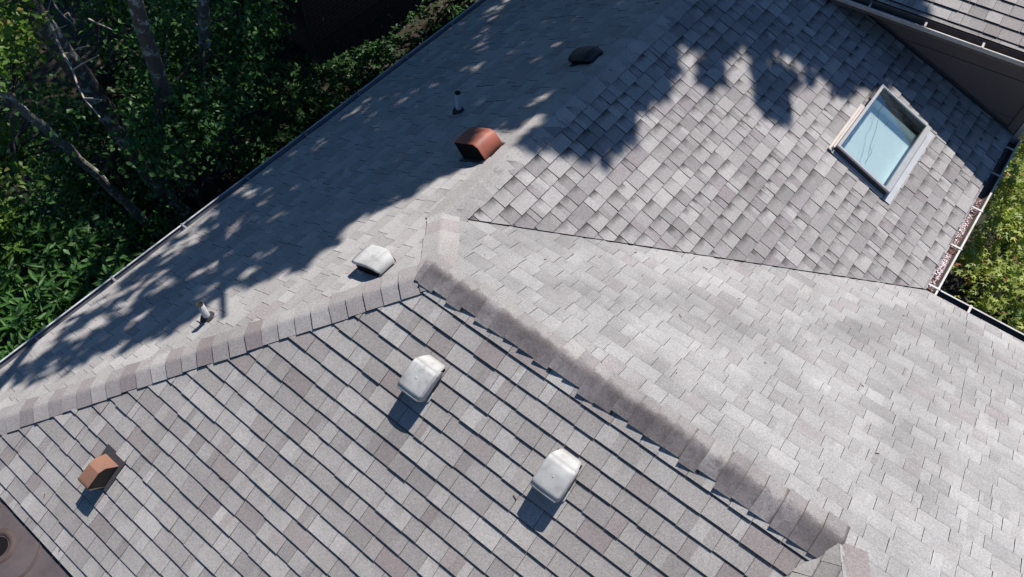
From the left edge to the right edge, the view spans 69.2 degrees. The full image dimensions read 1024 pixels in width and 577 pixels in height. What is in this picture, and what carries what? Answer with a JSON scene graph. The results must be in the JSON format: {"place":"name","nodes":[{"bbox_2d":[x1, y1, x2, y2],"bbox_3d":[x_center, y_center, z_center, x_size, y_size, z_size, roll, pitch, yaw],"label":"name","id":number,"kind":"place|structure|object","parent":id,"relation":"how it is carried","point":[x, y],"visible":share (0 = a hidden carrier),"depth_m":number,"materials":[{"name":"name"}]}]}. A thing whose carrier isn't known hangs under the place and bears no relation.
{"place":"outdoors","nodes":[
{"label":"outdoors","id":0,"kind":"place"},
{"bbox_2d":[0,0,1023,576],"bbox_3d":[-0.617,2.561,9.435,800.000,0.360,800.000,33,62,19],"label":"ground","id":1,"kind":"structure","parent":0,"point":[400,10],"depth_m":13.49,"materials":[{"name":"green plant"}]},
{"bbox_2d":[0,189,65,301],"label":"shrub","id":2,"kind":"object","parent":1,"relation":"on","point":[9,252],"visible":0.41,"depth_m":8.57,"materials":[{"name":"green plant"}]},
{"bbox_2d":[0,257,78,360],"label":"shrub","id":3,"kind":"object","parent":1,"relation":"on","point":[20,324],"visible":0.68,"depth_m":8.10,"materials":[{"name":"green plant"}]},
{"bbox_2d":[0,196,141,305],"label":"shrub","id":4,"kind":"object","parent":1,"relation":"on","point":[84,279],"visible":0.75,"depth_m":8.56,"materials":[{"name":"green plant"}]},
{"bbox_2d":[0,0,164,237],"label":"tree","id":5,"kind":"object","parent":1,"relation":"on","point":[15,37],"visible":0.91,"depth_m":8.72,"materials":[{"name":"green plant"}]},
{"bbox_2d":[12,0,217,226],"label":"tree","id":6,"kind":"object","parent":1,"relation":"on","point":[74,69],"visible":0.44,"depth_m":10.30,"materials":[{"name":"green plant"}]},
{"bbox_2d":[0,3,311,247],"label":"ground cover","id":7,"kind":"object","parent":1,"relation":"on","point":[305,56],"visible":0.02,"depth_m":13.21,"materials":[{"name":"green plant"}]},
{"bbox_2d":[0,0,323,275],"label":"tree","id":8,"kind":"object","parent":1,"relation":"on","point":[101,156],"visible":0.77,"depth_m":11.04,"materials":[{"name":"green plant"}]},
{"bbox_2d":[87,0,245,207],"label":"tree","id":9,"kind":"object","parent":1,"relation":"on","point":[156,67],"visible":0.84,"depth_m":9.25,"materials":[{"name":"green plant"}]},
{"bbox_2d":[132,0,297,182],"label":"tree","id":10,"kind":"object","parent":1,"relation":"on","point":[214,127],"visible":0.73,"depth_m":9.76,"materials":[{"name":"green plant"}]},
{"bbox_2d":[4,0,441,270],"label":"leaf litter","id":11,"kind":"object","parent":1,"relation":"on","point":[234,150],"visible":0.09,"depth_m":13.44,"materials":[{"name":"brown plant"}]},
{"bbox_2d":[177,0,296,96],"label":"tree","id":12,"kind":"object","parent":1,"relation":"on","point":[259,11],"visible":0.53,"depth_m":10.27,"materials":[{"name":"green plant"}]},
{"bbox_2d":[235,99,321,175],"bbox_3d":[-3.897,-2.353,11.947,1.337,1.233,2.024,13,57,7],"label":"shrub","id":13,"kind":"object","parent":1,"relation":"on","point":[269,145],"visible":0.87,"depth_m":11.69,"materials":[{"name":"green plant"}]},
{"bbox_2d":[260,57,348,123],"bbox_3d":[-3.543,-3.352,12.664,1.414,1.164,2.254,-15,58,-11],"label":"shrub","id":14,"kind":"object","parent":1,"relation":"on","point":[312,93],"visible":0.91,"depth_m":12.29,"materials":[{"name":"green plant"}]},
{"bbox_2d":[212,0,398,59],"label":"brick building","id":15,"kind":"structure","parent":1,"relation":"on","point":[314,34],"depth_m":13.84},
{"bbox_2d":[311,34,403,95],"bbox_3d":[-2.569,-3.924,13.175,1.873,0.973,1.497,-23,60,-15],"label":"shrub","id":16,"kind":"object","parent":1,"relation":"on","point":[333,68],"visible":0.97,"depth_m":13.04,"materials":[{"name":"green plant"}]},
{"bbox_2d":[353,0,473,64],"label":"shrub","id":17,"kind":"object","parent":1,"relation":"on","point":[419,39],"visible":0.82,"depth_m":14.04,"materials":[{"name":"green plant"}]},
{"bbox_2d":[456,0,475,9],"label":"shrub","id":18,"kind":"object","parent":1,"relation":"on","point":[469,3],"visible":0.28,"depth_m":14.64,"materials":[{"name":"green plant"}]},
{"bbox_2d":[0,0,1023,576],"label":"house","id":19,"kind":"structure","parent":1,"relation":"on","point":[884,384],"depth_m":5.93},
{"bbox_2d":[77,444,125,491],"bbox_3d":[-3.227,1.431,5.848,0.235,0.200,0.330,33,62,19],"label":"exhaust vent","id":20,"kind":"object","parent":19,"relation":"on","point":[104,468],"visible":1,"depth_m":5.80,"materials":[{"name":"orange metal"}]},
{"bbox_2d":[195,301,216,324],"bbox_3d":[-2.562,0.190,6.149,0.158,0.288,0.132,33,62,19],"label":"vent pipe","id":21,"kind":"object","parent":19,"relation":"on","point":[205,317],"visible":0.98,"depth_m":6.14,"materials":[{"name":"plastic"}]},
{"bbox_2d":[352,245,394,275],"bbox_3d":[-1.069,-0.208,5.761,0.322,0.211,0.239,33,62,19],"label":"roof vent","id":22,"kind":"object","parent":19,"relation":"on","point":[375,260],"visible":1,"depth_m":5.68,"materials":[{"name":"white metal"}]},
{"bbox_2d":[397,355,445,402],"bbox_3d":[-0.631,0.630,5.214,0.240,0.232,0.330,33,62,19],"label":"roof vent","id":23,"kind":"object","parent":19,"relation":"on","point":[420,378],"visible":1,"depth_m":5.14,"materials":[{"name":"white metal"}]},
{"bbox_2d":[447,90,465,115],"bbox_3d":[-0.564,-1.871,7.500,0.158,0.318,0.132,33,62,19],"label":"vent pipe","id":24,"kind":"object","parent":19,"relation":"on","point":[458,109],"visible":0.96,"depth_m":7.49,"materials":[{"name":"plastic"}]},
{"bbox_2d":[454,127,505,162],"bbox_3d":[-0.296,-1.271,6.589,0.379,0.280,0.310,33,62,19],"label":"exhaust vent","id":25,"kind":"object","parent":19,"relation":"on","point":[477,145],"visible":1,"depth_m":6.50,"materials":[{"name":"red metal"}]},
{"bbox_2d":[41,24,969,576],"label":"roof litter","id":26,"kind":"object","parent":19,"relation":"on","point":[643,274],"visible":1,"depth_m":6.00,"materials":[{"name":"brown plant"}]},
{"bbox_2d":[530,448,581,502],"bbox_3d":[0.292,1.215,4.829,0.250,0.232,0.330,33,62,19],"label":"roof vent","id":27,"kind":"object","parent":19,"relation":"on","point":[555,475],"visible":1,"depth_m":4.75,"materials":[{"name":"white metal"}]},
{"bbox_2d":[568,46,602,66],"bbox_3d":[0.726,-2.299,7.327,0.286,0.180,0.274,33,62,19],"label":"roof vent","id":28,"kind":"object","parent":19,"relation":"on","point":[585,55],"visible":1,"depth_m":7.26,"materials":[{"name":"black metal"}]},
{"bbox_2d":[828,84,933,204],"bbox_3d":[3.891,-1.534,7.800,0.791,0.452,1.265,33,62,19],"label":"skylight","id":29,"kind":"object","parent":19,"relation":"on","point":[872,141],"visible":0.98,"depth_m":7.89,"materials":[{"name":"glass"},{"name":"aluminium"}]},
{"bbox_2d":[925,198,981,291],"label":"petal litter","id":30,"kind":"object","parent":19,"relation":"on","point":[948,254],"visible":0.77,"depth_m":7.63,"materials":[{"name":"plant"}]},
{"bbox_2d":[950,223,1023,333],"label":"shrub","id":31,"kind":"object","parent":1,"relation":"on","point":[975,260],"visible":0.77,"depth_m":8.50,"materials":[{"name":"green plant"}]},
{"bbox_2d":[953,151,1023,328],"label":"maple tree","id":32,"kind":"object","parent":1,"relation":"on","point":[962,294],"visible":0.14,"depth_m":10.31,"materials":[{"name":"green plant"}]},
{"bbox_2d":[977,134,1023,270],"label":"maple tree","id":33,"kind":"object","parent":1,"relation":"on","point":[1013,182],"visible":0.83,"depth_m":8.88,"materials":[{"name":"green plant"}]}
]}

